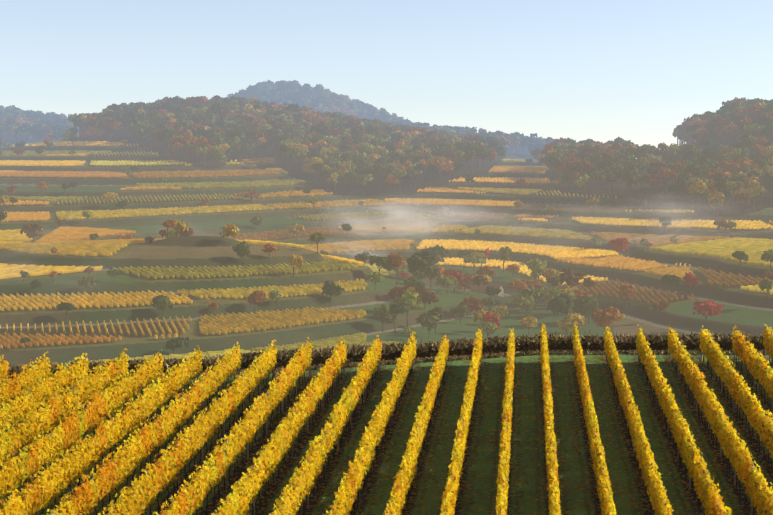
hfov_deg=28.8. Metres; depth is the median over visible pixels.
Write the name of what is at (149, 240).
hut
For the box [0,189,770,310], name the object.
fog
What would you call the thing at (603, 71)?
sky
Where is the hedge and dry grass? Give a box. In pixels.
[7,331,767,383]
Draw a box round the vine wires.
[4,352,764,513]
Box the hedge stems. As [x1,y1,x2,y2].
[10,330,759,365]
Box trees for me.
[0,80,772,353]
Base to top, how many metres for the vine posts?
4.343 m
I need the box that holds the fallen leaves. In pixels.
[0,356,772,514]
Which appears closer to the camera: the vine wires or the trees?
the vine wires
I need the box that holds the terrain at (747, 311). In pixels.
[0,101,772,365]
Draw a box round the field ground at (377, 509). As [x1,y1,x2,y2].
[0,354,772,514]
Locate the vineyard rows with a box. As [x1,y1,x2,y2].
[0,141,772,366]
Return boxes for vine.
[0,323,772,514]
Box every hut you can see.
[144,237,153,243]
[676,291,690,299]
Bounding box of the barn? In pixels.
[470,283,504,296]
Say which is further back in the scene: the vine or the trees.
the trees
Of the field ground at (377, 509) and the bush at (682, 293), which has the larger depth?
the bush at (682, 293)
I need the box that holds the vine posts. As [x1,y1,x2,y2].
[5,328,772,514]
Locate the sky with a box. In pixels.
[0,0,772,158]

